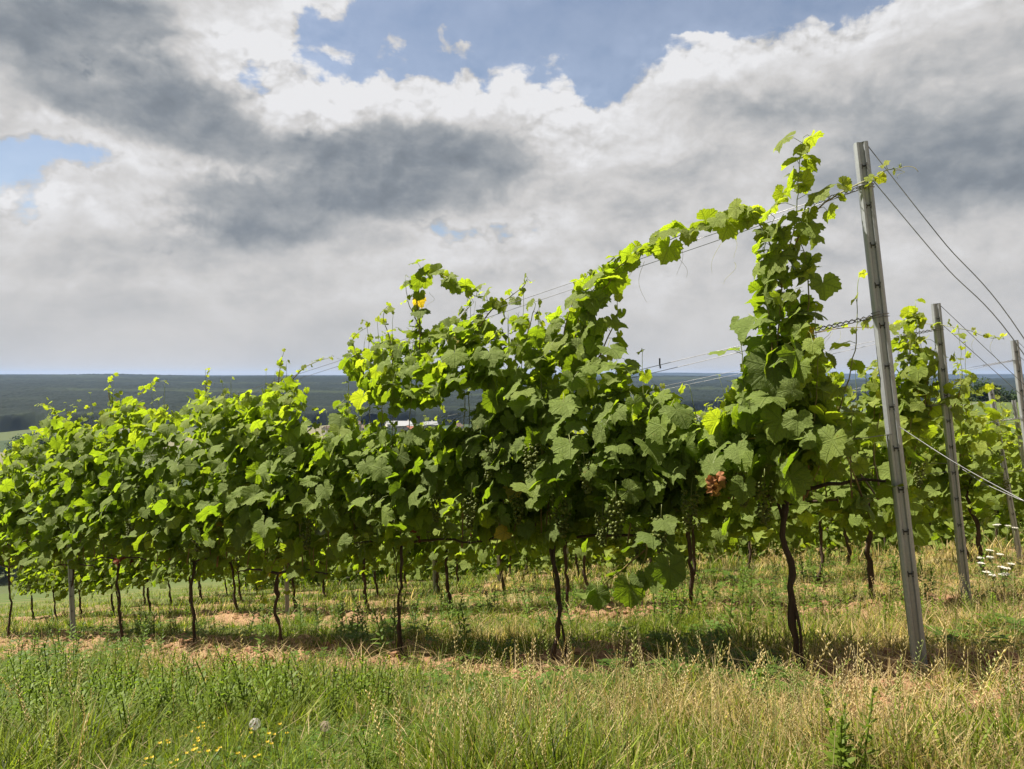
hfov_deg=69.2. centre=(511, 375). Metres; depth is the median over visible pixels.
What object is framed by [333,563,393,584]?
grapevine
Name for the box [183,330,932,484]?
trellis wire
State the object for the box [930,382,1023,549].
grapevine
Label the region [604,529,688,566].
grapevine
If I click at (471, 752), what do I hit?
tall grass
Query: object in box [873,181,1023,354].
guy wire
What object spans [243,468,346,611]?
grapevine
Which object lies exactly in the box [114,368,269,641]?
grapevine
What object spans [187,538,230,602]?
grapevine
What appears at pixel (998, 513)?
grapevine
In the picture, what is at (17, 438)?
broadleaf tree
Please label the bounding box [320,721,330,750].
dandelion
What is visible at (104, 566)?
grapevine
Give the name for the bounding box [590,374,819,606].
grapevine
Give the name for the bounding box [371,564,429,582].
grapevine
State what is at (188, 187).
sky
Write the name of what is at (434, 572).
trellis post
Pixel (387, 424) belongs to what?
house
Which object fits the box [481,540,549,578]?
grapevine
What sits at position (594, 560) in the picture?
grapevine
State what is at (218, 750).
trefoil
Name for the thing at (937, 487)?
grapevine
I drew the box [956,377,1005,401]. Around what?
broadleaf tree
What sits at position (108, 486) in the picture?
grapevine
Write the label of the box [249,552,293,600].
grapevine
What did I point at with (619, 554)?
grapevine
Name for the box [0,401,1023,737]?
ground
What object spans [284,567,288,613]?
trellis post
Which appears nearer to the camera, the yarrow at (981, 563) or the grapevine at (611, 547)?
the yarrow at (981, 563)
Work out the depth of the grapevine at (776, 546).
14.24 m
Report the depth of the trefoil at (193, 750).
2.36 m
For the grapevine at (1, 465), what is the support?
on the ground at (24, 599)
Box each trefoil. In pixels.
[189,739,199,764]
[206,746,221,765]
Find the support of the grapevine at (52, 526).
on the ground at (24, 599)
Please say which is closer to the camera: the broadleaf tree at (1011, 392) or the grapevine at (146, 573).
the grapevine at (146, 573)
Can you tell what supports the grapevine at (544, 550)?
on the ground at (24, 599)
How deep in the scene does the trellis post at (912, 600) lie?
2.97 m
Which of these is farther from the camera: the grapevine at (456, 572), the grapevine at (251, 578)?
the grapevine at (456, 572)
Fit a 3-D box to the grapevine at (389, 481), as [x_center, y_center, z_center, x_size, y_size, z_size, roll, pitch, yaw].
[-0.676,0.596,4.828,1.992,2.664,0.838,0,0,40]
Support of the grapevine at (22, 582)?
on the ground at (24, 599)
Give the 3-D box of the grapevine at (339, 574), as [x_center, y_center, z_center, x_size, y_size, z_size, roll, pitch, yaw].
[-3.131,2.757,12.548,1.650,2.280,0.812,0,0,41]
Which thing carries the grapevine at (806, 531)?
on the ground at (24, 599)
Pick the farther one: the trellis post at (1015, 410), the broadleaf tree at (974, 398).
the broadleaf tree at (974, 398)
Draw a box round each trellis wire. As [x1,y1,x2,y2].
[15,185,863,466]
[21,434,891,553]
[25,318,869,512]
[33,190,857,461]
[62,315,875,497]
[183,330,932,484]
[187,329,934,481]
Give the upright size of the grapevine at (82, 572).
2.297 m
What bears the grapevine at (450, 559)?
on the ground at (24, 599)
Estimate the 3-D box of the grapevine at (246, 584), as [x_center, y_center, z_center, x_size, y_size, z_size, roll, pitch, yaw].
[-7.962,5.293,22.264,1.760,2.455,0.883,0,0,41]
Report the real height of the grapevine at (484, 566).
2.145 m
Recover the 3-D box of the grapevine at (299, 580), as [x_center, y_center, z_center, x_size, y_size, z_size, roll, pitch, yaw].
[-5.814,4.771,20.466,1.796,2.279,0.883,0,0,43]
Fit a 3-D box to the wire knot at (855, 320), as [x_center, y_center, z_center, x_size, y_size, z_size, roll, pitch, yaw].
[1.404,-0.223,3.068,0.278,0.071,0.058,0,0,33]
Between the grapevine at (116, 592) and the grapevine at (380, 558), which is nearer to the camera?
the grapevine at (380, 558)
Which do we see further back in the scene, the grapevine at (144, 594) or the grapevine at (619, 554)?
the grapevine at (144, 594)
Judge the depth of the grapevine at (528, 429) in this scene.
3.82 m
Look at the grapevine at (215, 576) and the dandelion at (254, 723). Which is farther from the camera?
the grapevine at (215, 576)
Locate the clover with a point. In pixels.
(695, 651)
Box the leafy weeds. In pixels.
[0,529,1023,768]
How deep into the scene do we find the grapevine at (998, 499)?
8.18 m
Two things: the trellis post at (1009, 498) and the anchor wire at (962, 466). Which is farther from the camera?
the trellis post at (1009, 498)
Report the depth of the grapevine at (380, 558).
8.43 m
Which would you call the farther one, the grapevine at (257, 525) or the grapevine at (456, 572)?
the grapevine at (456, 572)
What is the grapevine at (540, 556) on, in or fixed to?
on the ground at (24, 599)
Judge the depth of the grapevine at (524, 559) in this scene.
15.20 m
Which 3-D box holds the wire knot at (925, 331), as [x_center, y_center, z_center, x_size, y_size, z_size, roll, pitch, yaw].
[2.666,-0.280,4.855,0.278,0.069,0.058,0,0,33]
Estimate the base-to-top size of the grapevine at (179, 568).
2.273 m
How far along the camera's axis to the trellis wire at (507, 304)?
4.17 m
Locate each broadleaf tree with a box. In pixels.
[0,543,15,577]
[4,431,45,453]
[387,428,394,438]
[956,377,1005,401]
[984,385,1014,401]
[1002,389,1016,399]
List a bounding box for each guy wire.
[869,147,1023,338]
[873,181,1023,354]
[941,306,1023,384]
[944,326,1023,396]
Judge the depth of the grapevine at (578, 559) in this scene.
16.99 m
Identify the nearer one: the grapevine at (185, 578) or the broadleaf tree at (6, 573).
the grapevine at (185, 578)
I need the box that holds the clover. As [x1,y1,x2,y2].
[0,542,1023,768]
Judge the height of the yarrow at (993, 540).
0.492 m
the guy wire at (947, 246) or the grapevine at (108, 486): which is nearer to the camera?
the guy wire at (947, 246)
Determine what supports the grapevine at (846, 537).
on the ground at (24, 599)
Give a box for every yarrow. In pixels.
[346,576,349,607]
[977,562,986,584]
[992,524,998,562]
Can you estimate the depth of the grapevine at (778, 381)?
3.15 m
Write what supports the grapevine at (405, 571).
on the ground at (24, 599)
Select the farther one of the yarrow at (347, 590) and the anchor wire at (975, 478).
the yarrow at (347, 590)
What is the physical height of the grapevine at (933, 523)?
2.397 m
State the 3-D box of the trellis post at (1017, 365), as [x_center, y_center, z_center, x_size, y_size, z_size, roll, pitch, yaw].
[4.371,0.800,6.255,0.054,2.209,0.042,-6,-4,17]
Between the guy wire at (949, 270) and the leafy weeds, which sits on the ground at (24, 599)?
the leafy weeds
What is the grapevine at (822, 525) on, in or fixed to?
on the ground at (24, 599)
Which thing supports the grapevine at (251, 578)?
on the ground at (24, 599)
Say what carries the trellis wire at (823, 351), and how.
attached to the trellis post at (954, 483)
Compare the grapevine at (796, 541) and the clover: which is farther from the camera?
the grapevine at (796, 541)
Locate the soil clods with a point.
(829, 669)
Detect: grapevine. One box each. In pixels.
[0,421,57,638]
[0,453,10,517]
[5,525,57,618]
[10,395,123,637]
[27,538,86,620]
[51,533,104,617]
[55,372,184,645]
[76,526,150,615]
[96,539,118,606]
[109,522,186,615]
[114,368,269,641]
[138,562,188,605]
[143,563,156,605]
[150,535,246,617]
[187,473,289,612]
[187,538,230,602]
[191,348,368,652]
[200,570,236,596]
[207,547,270,602]
[221,573,268,589]
[237,570,283,595]
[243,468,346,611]
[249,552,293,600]
[251,574,298,588]
[278,259,534,655]
[280,573,322,587]
[301,568,354,585]
[304,416,418,613]
[308,507,367,599]
[330,505,411,598]
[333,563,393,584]
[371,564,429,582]
[383,405,532,614]
[394,484,483,594]
[395,559,431,585]
[405,204,765,670]
[406,557,470,579]
[431,556,481,573]
[444,484,480,581]
[447,555,514,578]
[456,420,555,593]
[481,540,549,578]
[485,428,651,610]
[491,547,564,575]
[508,548,559,566]
[521,430,651,586]
[548,546,628,571]
[551,549,617,566]
[557,539,591,577]
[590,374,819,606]
[592,130,917,670]
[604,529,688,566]
[649,523,706,562]
[655,538,739,559]
[664,527,766,566]
[675,400,771,586]
[691,518,811,568]
[716,534,803,554]
[739,513,843,561]
[742,390,895,581]
[759,298,1006,598]
[792,460,866,549]
[800,411,914,564]
[827,440,953,556]
[856,428,967,543]
[867,324,1001,575]
[914,458,982,538]
[919,386,1009,561]
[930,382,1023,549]
[947,411,1023,539]
[967,423,1023,532]
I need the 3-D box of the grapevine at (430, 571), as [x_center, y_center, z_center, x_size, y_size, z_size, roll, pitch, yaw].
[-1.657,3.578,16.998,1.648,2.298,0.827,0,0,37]
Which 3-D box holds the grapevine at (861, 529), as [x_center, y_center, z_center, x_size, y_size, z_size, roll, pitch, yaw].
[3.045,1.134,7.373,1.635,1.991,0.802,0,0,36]
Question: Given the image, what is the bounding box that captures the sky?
[0,0,1023,374]
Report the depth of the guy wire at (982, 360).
4.68 m
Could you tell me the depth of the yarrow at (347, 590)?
9.20 m
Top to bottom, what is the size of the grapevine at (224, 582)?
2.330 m
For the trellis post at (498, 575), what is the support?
on the ground at (24, 599)
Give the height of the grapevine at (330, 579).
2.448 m
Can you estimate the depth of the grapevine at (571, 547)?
11.78 m
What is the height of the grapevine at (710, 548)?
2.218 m
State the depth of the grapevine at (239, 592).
14.23 m
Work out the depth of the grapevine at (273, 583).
21.16 m
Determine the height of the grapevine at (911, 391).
2.135 m
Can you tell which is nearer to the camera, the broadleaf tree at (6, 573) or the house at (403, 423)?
the broadleaf tree at (6, 573)
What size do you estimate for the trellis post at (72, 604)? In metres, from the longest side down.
2.638 x 0.052 x 0.042 m
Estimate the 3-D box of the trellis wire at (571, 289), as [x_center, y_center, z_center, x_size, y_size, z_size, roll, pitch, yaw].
[-5.747,1.231,9.089,18.797,4.017,0.003,0,0,40]
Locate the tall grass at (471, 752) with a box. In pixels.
[0,528,1023,768]
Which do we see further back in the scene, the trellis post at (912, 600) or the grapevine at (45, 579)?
the grapevine at (45, 579)
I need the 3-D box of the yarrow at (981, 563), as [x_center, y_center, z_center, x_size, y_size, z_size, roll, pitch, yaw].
[3.506,1.517,5.538,0.068,0.243,0.058,0,0,43]
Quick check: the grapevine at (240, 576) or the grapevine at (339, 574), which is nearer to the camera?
the grapevine at (339, 574)
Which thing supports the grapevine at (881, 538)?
on the ground at (24, 599)
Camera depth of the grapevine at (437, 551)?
7.49 m
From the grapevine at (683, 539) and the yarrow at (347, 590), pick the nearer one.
the yarrow at (347, 590)
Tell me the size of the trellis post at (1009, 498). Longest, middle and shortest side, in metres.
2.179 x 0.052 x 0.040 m
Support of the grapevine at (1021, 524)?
on the ground at (24, 599)
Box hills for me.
[0,373,1023,378]
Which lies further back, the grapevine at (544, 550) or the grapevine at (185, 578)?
the grapevine at (185, 578)
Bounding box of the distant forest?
[0,374,1023,431]
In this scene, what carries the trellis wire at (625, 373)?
attached to the trellis post at (72, 604)
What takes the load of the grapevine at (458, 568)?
on the ground at (24, 599)
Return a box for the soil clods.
[0,540,1023,735]
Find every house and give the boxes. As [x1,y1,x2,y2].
[384,420,393,429]
[391,420,412,431]
[422,420,437,427]
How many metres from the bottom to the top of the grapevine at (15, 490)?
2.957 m
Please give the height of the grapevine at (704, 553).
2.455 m
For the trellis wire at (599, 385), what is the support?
attached to the trellis post at (912, 600)
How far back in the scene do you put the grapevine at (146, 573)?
11.86 m
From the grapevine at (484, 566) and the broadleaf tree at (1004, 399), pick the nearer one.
the grapevine at (484, 566)
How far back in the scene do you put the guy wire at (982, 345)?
4.68 m
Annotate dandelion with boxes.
[249,718,260,744]
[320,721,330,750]
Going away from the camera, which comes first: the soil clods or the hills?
the soil clods
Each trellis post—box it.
[65,437,75,639]
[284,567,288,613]
[432,541,436,595]
[497,555,499,582]
[853,141,927,673]
[931,303,971,604]
[988,389,1022,559]
[1010,340,1023,445]
[1011,400,1023,468]
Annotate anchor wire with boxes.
[899,426,1023,500]
[929,463,1023,501]
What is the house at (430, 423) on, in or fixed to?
on the ground at (24, 599)
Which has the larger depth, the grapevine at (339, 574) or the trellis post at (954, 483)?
the grapevine at (339, 574)
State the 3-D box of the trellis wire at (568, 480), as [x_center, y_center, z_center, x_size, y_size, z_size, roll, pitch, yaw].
[-5.735,2.247,9.022,18.902,4.028,0.003,0,0,40]
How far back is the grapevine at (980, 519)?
14.04 m
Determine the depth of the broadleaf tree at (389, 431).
498.57 m
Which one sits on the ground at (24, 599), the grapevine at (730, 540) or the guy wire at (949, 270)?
the grapevine at (730, 540)
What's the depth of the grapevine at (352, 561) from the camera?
11.64 m

